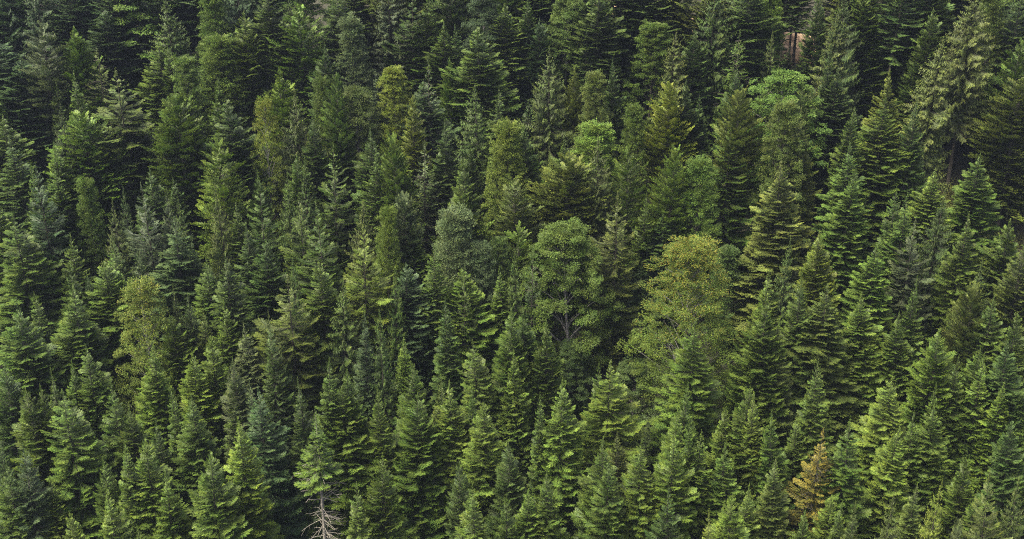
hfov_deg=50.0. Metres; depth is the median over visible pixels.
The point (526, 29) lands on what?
fir tree
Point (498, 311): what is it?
fir tree
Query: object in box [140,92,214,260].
round topped tree
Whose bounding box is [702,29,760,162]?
fir tree
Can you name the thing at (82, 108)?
fir tree
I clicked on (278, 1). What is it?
round topped tree
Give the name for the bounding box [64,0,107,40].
broadleaf tree
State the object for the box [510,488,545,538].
fir tree
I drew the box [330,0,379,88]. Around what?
fir tree
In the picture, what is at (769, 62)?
spruce tree
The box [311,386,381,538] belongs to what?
fir tree
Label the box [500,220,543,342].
round topped tree
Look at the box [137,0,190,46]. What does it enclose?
round topped tree
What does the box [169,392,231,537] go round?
fir tree
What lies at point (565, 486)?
fir tree
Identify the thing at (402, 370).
fir tree
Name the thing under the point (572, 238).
broadleaf tree
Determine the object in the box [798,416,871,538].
fir tree
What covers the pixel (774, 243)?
fir tree
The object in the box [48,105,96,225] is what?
spruce tree
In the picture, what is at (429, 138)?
fir tree
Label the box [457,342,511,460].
fir tree
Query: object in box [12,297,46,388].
fir tree
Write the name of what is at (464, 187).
fir tree
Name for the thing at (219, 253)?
spruce tree
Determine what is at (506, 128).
round topped tree
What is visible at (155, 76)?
fir tree
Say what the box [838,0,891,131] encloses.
fir tree
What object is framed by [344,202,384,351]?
spruce tree
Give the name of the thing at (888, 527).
spruce tree
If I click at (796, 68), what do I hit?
fir tree
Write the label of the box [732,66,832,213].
broadleaf tree
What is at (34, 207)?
fir tree
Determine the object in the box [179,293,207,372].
fir tree
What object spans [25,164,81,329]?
spruce tree
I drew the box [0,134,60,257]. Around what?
fir tree
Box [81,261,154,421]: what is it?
fir tree
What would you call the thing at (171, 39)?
spruce tree
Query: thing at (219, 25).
round topped tree
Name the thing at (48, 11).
spruce tree
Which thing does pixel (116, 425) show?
fir tree
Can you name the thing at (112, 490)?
fir tree
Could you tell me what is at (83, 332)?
fir tree
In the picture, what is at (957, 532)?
round topped tree
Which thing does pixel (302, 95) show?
fir tree
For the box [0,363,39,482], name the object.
fir tree
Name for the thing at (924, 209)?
fir tree
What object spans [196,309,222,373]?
fir tree
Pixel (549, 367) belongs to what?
fir tree
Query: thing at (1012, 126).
round topped tree
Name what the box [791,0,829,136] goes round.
fir tree
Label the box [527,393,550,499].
fir tree
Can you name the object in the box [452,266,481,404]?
spruce tree
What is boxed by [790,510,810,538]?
fir tree
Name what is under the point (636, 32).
fir tree
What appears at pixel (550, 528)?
fir tree
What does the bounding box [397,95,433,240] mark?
fir tree
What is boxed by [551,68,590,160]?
fir tree
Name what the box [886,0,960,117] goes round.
fir tree
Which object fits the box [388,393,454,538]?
fir tree
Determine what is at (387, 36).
spruce tree
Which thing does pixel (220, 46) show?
round topped tree
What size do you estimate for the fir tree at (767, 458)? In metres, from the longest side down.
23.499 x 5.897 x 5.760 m
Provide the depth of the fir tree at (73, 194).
139.90 m
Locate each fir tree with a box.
[0,42,59,191]
[0,53,57,198]
[0,100,18,158]
[0,114,49,241]
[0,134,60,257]
[0,208,34,335]
[0,217,68,377]
[0,310,73,441]
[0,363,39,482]
[0,446,19,505]
[0,460,42,538]
[10,388,80,505]
[11,442,61,538]
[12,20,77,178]
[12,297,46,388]
[24,162,59,313]
[31,293,65,408]
[33,383,72,494]
[39,390,120,538]
[41,0,114,127]
[41,285,121,419]
[42,476,77,538]
[45,141,98,276]
[45,170,98,283]
[46,85,72,174]
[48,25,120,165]
[49,368,89,508]
[56,233,95,320]
[59,262,97,358]
[61,512,85,538]
[64,361,92,432]
[66,10,152,156]
[67,73,104,207]
[75,345,127,454]
[80,49,131,169]
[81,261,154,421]
[81,273,121,404]
[83,0,149,119]
[91,457,124,538]
[98,485,136,538]
[99,376,144,496]
[101,0,179,119]
[103,241,141,389]
[113,405,153,495]
[115,436,153,538]
[119,107,160,230]
[123,438,188,538]
[125,464,155,538]
[126,251,164,373]
[128,41,187,178]
[134,168,178,273]
[134,340,182,478]
[135,526,140,538]
[139,219,204,380]
[140,0,219,102]
[149,417,186,505]
[149,468,195,538]
[157,45,194,178]
[158,313,200,421]
[166,178,203,263]
[167,383,193,517]
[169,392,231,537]
[170,0,227,103]
[178,236,215,325]
[178,352,228,476]
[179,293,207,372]
[184,260,228,351]
[185,451,252,538]
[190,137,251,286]
[192,335,232,476]
[193,99,275,261]
[194,96,252,244]
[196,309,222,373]
[208,80,245,175]
[209,253,263,387]
[212,301,253,389]
[220,358,269,480]
[220,359,252,481]
[222,417,284,538]
[223,202,253,321]
[224,11,280,172]
[232,387,309,538]
[233,0,262,72]
[233,0,298,36]
[234,222,274,358]
[234,326,270,426]
[235,79,265,165]
[244,239,296,361]
[245,380,282,523]
[246,0,308,116]
[246,170,279,269]
[258,47,282,158]
[258,319,298,486]
[278,155,323,276]
[279,0,313,97]
[285,378,335,538]
[290,68,316,153]
[290,157,333,275]
[292,408,346,538]
[294,261,360,414]
[299,114,345,263]
[307,42,357,175]
[310,357,355,538]
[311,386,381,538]
[312,0,378,141]
[319,101,360,250]
[329,0,390,72]
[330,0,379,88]
[334,369,370,505]
[345,481,375,538]
[350,127,385,245]
[352,150,391,310]
[352,310,381,474]
[362,454,407,538]
[364,69,389,167]
[367,387,406,536]
[371,0,436,110]
[373,262,438,417]
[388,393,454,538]
[390,337,423,430]
[391,364,437,474]
[395,82,460,209]
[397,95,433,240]
[400,223,438,309]
[402,0,446,131]
[407,243,455,410]
[411,0,474,45]
[416,60,445,202]
[418,20,460,115]
[418,121,467,281]
[428,377,456,486]
[429,268,499,401]
[429,296,465,421]
[431,380,482,534]
[436,26,469,146]
[438,26,520,175]
[439,157,484,285]
[444,461,472,538]
[449,402,508,536]
[450,0,477,65]
[454,0,494,31]
[455,145,486,231]
[455,482,491,538]
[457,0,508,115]
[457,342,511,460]
[463,380,479,447]
[465,0,497,64]
[478,87,514,228]
[479,143,540,267]
[482,442,535,538]
[483,270,524,379]
[484,2,536,138]
[484,307,536,471]
[490,314,553,449]
[492,497,528,538]
[496,349,533,494]
[500,125,544,270]
[508,0,544,122]
[510,0,568,82]
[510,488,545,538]
[515,0,570,68]
[517,17,559,138]
[519,100,545,182]
[525,321,566,482]
[526,469,569,538]
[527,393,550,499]
[531,379,587,538]
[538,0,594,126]
[547,134,569,266]
[556,1,605,91]
[557,0,630,146]
[567,0,631,77]
[567,33,610,147]
[567,361,647,528]
[570,437,623,538]
[577,457,628,538]
[585,365,614,457]
[600,60,627,203]
[603,431,628,487]
[608,0,668,122]
[609,0,657,20]
[609,0,680,120]
[609,437,661,538]
[620,194,660,327]
[626,216,693,340]
[638,435,700,538]
[639,0,689,121]
[644,319,726,482]
[644,486,684,538]
[650,1,695,86]
[652,407,686,471]
[654,382,697,480]
[663,79,703,229]
[664,0,743,113]
[672,29,715,164]
[677,418,702,538]
[681,429,715,538]
[687,97,713,232]
[693,0,755,25]
[693,442,750,537]
[702,0,792,146]
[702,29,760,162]
[702,407,737,491]
[702,511,715,538]
[704,23,740,158]
[706,494,750,538]
[710,61,751,187]
[711,69,749,202]
[711,388,765,500]
[711,417,758,518]
[715,161,811,348]
[721,269,783,424]
[722,297,789,453]
[735,391,762,509]
[738,483,763,538]
[748,458,794,538]
[750,411,795,537]
[754,321,795,467]
[772,272,816,451]
[773,47,796,120]
[774,284,868,467]
[778,415,813,530]
[781,429,840,537]
[785,358,833,497]
[786,82,814,231]
[787,231,840,322]
[789,55,809,113]
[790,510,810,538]
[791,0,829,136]
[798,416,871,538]
[802,67,862,208]
[803,141,875,306]
[805,41,834,188]
[807,495,845,538]
[810,0,863,119]
[810,0,888,49]
[812,108,865,247]
[816,0,891,114]
[819,171,867,323]
[826,501,843,538]
[832,374,912,504]
[834,294,891,447]
[837,242,895,349]
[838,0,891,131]
[840,501,859,538]
[846,2,886,134]
[854,95,911,257]
[854,425,918,538]
[860,69,904,230]
[860,312,916,434]
[868,187,910,307]
[870,0,950,84]
[872,193,919,347]
[882,97,927,238]
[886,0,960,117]
[887,484,924,538]
[888,0,966,141]
[889,276,923,399]
[890,7,952,146]
[895,168,960,305]
[898,328,964,508]
[898,412,931,528]
[905,405,954,538]
[913,382,937,470]
[914,214,989,382]
[926,457,988,538]
[933,354,966,513]
[939,261,990,361]
[944,153,1004,287]
[947,354,995,500]
[948,0,988,47]
[948,0,1014,55]
[948,348,997,488]
[951,295,1009,387]
[952,489,983,538]
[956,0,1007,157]
[959,383,1016,515]
[960,340,1023,496]
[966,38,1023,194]
[967,218,1023,315]
[968,0,1023,151]
[976,421,1023,538]
[985,248,1023,414]
[985,312,1023,439]
[997,0,1023,89]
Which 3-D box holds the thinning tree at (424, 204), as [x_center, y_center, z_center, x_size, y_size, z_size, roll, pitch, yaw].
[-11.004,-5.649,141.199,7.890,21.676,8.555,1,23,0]
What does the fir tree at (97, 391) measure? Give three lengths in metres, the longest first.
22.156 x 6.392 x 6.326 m
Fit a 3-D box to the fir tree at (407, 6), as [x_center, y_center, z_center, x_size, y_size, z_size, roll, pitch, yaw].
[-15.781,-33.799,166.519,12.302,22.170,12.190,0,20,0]
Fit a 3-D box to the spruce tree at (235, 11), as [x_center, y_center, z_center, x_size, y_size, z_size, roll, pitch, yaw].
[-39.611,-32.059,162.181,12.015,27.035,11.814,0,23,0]
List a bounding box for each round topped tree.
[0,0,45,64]
[43,110,143,272]
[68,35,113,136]
[74,175,110,297]
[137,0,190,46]
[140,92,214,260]
[166,55,213,190]
[195,0,234,116]
[196,31,265,161]
[198,0,240,105]
[255,70,308,214]
[264,0,308,26]
[282,0,336,86]
[311,72,331,169]
[320,0,341,41]
[332,11,382,151]
[362,0,410,84]
[370,202,403,352]
[372,130,426,254]
[374,65,419,179]
[376,189,430,295]
[421,0,476,90]
[428,202,490,325]
[430,193,494,337]
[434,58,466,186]
[466,240,496,329]
[477,0,532,72]
[480,115,536,301]
[481,175,551,331]
[484,235,512,308]
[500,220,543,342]
[525,151,612,318]
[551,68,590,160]
[569,68,618,212]
[570,118,625,259]
[604,144,649,279]
[612,100,649,248]
[615,19,675,149]
[636,81,697,237]
[639,144,695,275]
[655,0,703,27]
[671,154,721,311]
[701,244,744,355]
[704,85,764,255]
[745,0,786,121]
[745,98,811,260]
[747,0,789,52]
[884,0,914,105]
[939,277,987,387]
[949,516,967,538]
[963,77,1023,229]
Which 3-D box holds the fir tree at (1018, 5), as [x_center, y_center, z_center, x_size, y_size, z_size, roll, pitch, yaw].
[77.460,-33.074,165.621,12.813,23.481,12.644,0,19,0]
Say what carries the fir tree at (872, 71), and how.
on the forest floor
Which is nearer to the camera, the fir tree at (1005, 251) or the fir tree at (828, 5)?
the fir tree at (1005, 251)
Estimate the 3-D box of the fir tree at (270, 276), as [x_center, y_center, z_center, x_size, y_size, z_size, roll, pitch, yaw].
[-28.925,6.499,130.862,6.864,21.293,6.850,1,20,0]
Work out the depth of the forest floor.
154.91 m
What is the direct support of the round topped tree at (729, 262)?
on the forest floor
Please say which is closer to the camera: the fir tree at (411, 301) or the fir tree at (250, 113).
the fir tree at (411, 301)
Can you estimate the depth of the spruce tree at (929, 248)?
135.57 m
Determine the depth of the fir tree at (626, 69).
159.79 m
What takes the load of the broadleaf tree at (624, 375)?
on the forest floor
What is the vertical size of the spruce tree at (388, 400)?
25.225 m
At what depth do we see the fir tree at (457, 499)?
110.98 m
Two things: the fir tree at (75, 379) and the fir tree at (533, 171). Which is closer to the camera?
the fir tree at (75, 379)
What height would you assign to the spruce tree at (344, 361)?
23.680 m
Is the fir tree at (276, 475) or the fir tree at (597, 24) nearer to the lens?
the fir tree at (276, 475)
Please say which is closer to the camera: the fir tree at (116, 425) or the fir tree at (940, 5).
the fir tree at (116, 425)
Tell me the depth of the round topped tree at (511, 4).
163.77 m
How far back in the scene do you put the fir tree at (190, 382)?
118.26 m
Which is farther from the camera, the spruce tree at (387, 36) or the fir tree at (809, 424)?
the spruce tree at (387, 36)
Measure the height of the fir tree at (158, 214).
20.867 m
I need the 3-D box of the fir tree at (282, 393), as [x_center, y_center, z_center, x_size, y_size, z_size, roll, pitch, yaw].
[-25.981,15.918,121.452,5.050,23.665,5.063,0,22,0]
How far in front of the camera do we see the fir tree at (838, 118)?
150.74 m
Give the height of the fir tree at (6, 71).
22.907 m
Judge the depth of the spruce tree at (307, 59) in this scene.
156.73 m
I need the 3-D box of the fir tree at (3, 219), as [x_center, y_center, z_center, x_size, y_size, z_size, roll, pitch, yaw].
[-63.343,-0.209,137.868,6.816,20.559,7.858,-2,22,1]
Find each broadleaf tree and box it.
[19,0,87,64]
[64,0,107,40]
[105,0,170,132]
[113,275,183,432]
[249,95,286,255]
[335,84,386,212]
[517,217,625,397]
[549,338,593,422]
[611,355,664,443]
[614,234,742,430]
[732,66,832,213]
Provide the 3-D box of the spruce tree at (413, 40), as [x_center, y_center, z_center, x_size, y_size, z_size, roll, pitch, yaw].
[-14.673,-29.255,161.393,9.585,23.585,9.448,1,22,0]
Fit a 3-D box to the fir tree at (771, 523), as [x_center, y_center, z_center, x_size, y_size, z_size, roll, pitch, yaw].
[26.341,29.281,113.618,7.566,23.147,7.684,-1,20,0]
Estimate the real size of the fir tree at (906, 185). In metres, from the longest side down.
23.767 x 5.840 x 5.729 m
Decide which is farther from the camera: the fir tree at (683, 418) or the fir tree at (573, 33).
the fir tree at (573, 33)
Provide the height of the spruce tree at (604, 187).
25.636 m
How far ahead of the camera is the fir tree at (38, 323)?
124.79 m
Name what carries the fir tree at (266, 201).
on the forest floor
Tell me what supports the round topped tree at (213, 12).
on the forest floor
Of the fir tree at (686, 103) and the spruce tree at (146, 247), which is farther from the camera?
the fir tree at (686, 103)
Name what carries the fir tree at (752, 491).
on the forest floor
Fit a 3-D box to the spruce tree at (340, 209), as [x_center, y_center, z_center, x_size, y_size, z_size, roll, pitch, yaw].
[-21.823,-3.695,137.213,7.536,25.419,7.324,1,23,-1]
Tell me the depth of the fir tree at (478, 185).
142.07 m
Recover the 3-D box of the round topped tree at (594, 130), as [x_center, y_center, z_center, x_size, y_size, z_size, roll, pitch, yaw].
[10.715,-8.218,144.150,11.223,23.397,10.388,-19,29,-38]
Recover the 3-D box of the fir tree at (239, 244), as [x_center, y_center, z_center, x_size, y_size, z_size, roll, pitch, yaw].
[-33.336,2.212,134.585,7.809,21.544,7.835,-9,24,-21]
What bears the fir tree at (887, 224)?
on the forest floor
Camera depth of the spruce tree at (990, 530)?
108.29 m
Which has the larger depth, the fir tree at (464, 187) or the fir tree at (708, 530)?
the fir tree at (464, 187)
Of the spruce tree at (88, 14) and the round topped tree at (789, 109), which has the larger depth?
the spruce tree at (88, 14)
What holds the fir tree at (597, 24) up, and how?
on the forest floor
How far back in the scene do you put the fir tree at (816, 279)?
129.81 m
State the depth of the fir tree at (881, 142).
144.07 m
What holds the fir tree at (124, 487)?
on the forest floor
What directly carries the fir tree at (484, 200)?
on the forest floor
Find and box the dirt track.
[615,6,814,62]
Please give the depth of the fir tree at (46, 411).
112.69 m
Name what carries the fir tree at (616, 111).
on the forest floor
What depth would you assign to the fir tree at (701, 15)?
157.55 m
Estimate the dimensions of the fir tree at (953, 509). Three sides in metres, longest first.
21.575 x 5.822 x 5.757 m
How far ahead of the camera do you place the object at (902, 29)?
162.32 m
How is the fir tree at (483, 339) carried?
on the forest floor
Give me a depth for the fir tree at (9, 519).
108.09 m
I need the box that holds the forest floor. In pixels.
[0,0,1023,538]
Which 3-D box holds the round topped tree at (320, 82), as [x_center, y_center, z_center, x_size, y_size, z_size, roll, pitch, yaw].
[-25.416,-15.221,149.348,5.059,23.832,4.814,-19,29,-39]
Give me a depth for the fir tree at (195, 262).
129.50 m
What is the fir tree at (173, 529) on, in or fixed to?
on the forest floor
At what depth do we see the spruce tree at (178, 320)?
123.14 m
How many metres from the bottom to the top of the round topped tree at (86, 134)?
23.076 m
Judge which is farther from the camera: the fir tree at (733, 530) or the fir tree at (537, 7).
the fir tree at (537, 7)
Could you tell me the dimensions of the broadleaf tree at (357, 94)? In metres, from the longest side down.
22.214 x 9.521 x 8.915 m
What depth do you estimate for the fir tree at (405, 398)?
119.30 m
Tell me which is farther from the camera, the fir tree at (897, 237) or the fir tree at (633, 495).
the fir tree at (897, 237)
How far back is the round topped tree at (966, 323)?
124.81 m
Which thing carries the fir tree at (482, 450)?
on the forest floor
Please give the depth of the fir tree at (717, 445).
116.52 m
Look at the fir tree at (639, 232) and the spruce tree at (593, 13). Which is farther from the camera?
the spruce tree at (593, 13)
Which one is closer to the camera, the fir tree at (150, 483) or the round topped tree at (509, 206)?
the fir tree at (150, 483)
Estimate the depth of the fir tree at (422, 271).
132.88 m
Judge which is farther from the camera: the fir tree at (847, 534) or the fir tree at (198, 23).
the fir tree at (198, 23)
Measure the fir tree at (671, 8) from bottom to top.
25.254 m
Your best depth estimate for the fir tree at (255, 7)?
160.90 m
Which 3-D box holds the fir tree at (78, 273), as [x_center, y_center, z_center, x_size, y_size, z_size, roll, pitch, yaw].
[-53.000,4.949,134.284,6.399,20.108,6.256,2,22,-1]
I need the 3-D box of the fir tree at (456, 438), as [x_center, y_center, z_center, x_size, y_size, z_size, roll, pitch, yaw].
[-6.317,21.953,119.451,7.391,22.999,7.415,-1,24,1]
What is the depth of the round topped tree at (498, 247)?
131.69 m
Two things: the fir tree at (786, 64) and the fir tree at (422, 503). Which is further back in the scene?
the fir tree at (786, 64)
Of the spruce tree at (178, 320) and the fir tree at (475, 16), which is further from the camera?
the fir tree at (475, 16)
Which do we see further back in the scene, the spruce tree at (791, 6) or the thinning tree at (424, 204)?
the spruce tree at (791, 6)
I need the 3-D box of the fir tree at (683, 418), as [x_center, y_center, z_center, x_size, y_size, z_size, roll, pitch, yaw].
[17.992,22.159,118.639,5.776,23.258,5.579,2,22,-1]
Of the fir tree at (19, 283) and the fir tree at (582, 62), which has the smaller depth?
the fir tree at (19, 283)
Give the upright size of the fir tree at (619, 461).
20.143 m
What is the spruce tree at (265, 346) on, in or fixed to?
on the forest floor
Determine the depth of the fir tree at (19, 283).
131.34 m
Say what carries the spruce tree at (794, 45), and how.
on the forest floor
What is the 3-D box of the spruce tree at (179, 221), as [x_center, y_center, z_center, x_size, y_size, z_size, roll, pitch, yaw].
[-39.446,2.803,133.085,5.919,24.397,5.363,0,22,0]
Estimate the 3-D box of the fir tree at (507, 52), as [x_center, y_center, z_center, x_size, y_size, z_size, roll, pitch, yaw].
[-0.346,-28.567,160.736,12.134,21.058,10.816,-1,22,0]
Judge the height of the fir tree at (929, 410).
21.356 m
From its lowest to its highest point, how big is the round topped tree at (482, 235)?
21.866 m
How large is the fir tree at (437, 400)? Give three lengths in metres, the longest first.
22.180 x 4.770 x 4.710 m
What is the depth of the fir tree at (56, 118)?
149.04 m
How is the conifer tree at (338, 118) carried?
on the forest floor
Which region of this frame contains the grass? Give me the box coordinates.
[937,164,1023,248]
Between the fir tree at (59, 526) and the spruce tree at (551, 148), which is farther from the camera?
the spruce tree at (551, 148)
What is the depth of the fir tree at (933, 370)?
119.56 m
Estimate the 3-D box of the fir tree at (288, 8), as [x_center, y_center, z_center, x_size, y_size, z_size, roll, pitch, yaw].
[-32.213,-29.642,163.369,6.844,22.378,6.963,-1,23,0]
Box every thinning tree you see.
[409,144,446,265]
[523,247,550,359]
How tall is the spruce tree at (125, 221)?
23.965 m
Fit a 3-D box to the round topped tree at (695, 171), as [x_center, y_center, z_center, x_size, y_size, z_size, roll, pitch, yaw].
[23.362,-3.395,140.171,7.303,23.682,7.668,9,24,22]
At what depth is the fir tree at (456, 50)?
156.46 m
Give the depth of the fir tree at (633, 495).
110.84 m
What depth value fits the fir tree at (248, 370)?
121.42 m
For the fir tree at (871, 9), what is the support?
on the forest floor
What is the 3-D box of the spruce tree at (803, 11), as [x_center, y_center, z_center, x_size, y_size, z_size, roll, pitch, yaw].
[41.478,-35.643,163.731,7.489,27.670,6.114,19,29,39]
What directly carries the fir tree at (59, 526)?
on the forest floor
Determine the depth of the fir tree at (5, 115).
148.34 m
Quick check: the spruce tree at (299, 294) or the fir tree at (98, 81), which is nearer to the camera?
the spruce tree at (299, 294)
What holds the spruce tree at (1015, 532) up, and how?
on the forest floor
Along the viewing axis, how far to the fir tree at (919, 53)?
154.75 m
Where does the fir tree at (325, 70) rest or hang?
on the forest floor
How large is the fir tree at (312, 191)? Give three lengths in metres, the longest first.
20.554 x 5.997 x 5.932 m
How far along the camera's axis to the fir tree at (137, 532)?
104.80 m
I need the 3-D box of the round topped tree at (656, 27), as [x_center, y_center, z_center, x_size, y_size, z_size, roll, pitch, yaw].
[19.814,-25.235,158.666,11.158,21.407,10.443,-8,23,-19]
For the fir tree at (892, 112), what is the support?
on the forest floor
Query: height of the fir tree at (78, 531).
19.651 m
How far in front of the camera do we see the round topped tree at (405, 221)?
131.77 m
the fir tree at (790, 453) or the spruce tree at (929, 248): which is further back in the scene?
the spruce tree at (929, 248)
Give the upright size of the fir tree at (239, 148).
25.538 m
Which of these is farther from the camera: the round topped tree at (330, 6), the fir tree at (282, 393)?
the round topped tree at (330, 6)
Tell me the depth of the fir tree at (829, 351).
124.39 m
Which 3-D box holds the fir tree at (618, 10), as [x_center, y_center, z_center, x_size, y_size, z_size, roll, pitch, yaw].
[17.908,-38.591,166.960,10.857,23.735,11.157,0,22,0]
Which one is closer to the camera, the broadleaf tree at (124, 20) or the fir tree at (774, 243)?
the fir tree at (774, 243)
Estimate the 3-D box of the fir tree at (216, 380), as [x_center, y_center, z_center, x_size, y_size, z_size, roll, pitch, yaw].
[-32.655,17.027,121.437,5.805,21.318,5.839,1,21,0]
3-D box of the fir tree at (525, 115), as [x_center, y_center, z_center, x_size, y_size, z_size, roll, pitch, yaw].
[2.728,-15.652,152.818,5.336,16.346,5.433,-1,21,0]
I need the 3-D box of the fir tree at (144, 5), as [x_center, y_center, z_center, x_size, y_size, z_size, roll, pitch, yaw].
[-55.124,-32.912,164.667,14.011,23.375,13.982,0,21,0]
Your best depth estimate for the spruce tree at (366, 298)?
126.75 m
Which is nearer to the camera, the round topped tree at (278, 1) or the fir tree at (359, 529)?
the fir tree at (359, 529)
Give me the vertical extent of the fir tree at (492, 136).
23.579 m
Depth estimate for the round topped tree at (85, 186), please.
138.09 m
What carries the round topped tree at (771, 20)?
on the forest floor
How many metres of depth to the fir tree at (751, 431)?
114.46 m
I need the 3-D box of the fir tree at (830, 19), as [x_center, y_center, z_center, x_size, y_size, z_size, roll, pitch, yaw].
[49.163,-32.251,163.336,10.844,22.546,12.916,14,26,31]
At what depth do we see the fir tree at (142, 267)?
129.48 m
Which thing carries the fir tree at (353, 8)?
on the forest floor
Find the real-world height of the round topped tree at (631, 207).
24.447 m
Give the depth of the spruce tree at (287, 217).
132.10 m
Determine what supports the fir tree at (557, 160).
on the forest floor
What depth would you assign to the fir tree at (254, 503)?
109.45 m
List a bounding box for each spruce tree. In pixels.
[0,0,57,113]
[15,0,79,125]
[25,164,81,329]
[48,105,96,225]
[62,0,142,60]
[84,69,183,253]
[100,201,137,284]
[119,188,139,277]
[123,182,170,307]
[143,0,213,138]
[154,188,181,290]
[166,283,191,420]
[175,201,205,298]
[201,0,263,112]
[207,185,245,314]
[243,181,290,339]
[252,274,337,466]
[260,313,298,470]
[264,2,334,153]
[267,88,344,252]
[271,174,304,306]
[278,192,340,338]
[289,204,358,368]
[289,257,309,415]
[290,171,331,304]
[311,144,359,314]
[317,279,362,414]
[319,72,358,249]
[337,222,399,417]
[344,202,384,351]
[362,310,402,458]
[363,0,432,140]
[379,269,413,430]
[382,0,434,134]
[452,83,493,230]
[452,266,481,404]
[497,250,525,349]
[513,46,582,199]
[555,0,618,101]
[568,135,623,325]
[577,191,643,382]
[600,0,652,108]
[605,262,671,361]
[635,396,660,474]
[637,32,694,185]
[679,0,750,151]
[692,125,762,281]
[726,0,759,75]
[744,43,776,114]
[751,31,783,181]
[760,106,821,266]
[760,239,797,347]
[767,0,814,69]
[774,0,818,68]
[783,0,821,68]
[790,7,855,160]
[805,0,863,137]
[862,0,925,115]
[866,0,915,70]
[870,493,900,538]
[881,216,935,374]
[895,36,955,214]
[909,189,955,342]
[916,479,942,538]
[924,0,995,187]
[959,0,1023,80]
[962,469,1012,538]
[994,478,1023,538]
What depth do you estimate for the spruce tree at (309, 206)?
135.01 m
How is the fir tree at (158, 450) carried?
on the forest floor
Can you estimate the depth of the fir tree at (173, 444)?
114.54 m
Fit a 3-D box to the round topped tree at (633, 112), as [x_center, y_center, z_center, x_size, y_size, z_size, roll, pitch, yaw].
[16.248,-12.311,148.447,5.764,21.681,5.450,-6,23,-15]
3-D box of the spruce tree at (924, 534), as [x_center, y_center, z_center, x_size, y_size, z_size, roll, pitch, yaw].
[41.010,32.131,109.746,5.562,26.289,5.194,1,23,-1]
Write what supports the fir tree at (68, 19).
on the forest floor
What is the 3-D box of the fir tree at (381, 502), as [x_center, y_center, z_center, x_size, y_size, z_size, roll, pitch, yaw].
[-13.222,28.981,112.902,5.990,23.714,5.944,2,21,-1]
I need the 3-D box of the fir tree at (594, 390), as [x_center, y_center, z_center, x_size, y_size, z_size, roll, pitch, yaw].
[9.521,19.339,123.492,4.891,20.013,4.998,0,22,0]
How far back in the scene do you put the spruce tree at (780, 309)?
125.95 m
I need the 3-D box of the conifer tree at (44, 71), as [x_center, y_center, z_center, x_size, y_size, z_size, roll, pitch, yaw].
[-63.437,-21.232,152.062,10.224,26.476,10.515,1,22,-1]
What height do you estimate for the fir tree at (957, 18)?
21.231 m
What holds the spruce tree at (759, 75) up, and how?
on the forest floor
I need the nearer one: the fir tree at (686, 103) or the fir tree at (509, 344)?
the fir tree at (509, 344)
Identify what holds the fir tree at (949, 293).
on the forest floor
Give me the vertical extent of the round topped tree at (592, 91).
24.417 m
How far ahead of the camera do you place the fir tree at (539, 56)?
158.37 m
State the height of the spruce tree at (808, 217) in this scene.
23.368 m
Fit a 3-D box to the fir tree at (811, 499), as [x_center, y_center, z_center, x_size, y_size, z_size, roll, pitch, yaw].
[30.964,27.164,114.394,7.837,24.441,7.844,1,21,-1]
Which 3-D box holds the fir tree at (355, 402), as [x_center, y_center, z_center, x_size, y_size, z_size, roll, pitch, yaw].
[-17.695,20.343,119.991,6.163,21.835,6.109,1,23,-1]
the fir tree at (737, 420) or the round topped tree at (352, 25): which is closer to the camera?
the fir tree at (737, 420)
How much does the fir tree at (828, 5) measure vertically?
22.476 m
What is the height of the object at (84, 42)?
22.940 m
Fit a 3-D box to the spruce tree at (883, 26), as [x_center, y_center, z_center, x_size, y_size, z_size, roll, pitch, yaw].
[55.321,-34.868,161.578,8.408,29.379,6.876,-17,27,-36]
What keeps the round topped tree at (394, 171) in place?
on the forest floor
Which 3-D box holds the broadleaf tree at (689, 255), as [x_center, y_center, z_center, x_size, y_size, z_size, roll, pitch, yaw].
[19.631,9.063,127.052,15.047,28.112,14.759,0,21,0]
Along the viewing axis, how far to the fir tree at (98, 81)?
150.68 m
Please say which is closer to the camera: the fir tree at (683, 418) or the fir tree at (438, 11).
the fir tree at (683, 418)
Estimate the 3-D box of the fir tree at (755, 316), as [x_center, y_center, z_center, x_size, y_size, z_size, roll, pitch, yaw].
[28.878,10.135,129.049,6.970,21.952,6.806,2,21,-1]
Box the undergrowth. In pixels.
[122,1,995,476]
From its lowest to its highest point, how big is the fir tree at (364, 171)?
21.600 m
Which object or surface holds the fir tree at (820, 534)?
on the forest floor
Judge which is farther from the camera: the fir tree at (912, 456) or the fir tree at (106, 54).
the fir tree at (106, 54)
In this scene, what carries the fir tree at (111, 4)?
on the forest floor
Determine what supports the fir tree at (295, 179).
on the forest floor
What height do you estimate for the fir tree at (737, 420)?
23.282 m
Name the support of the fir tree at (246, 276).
on the forest floor
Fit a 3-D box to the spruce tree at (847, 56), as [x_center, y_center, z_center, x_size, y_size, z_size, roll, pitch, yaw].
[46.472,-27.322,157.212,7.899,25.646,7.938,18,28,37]
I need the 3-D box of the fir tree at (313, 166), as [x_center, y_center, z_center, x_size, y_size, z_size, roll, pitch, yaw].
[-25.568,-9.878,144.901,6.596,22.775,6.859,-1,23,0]
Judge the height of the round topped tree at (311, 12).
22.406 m
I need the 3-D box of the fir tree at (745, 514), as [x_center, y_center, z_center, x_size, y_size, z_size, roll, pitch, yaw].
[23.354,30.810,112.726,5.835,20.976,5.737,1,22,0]
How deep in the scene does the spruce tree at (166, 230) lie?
133.24 m

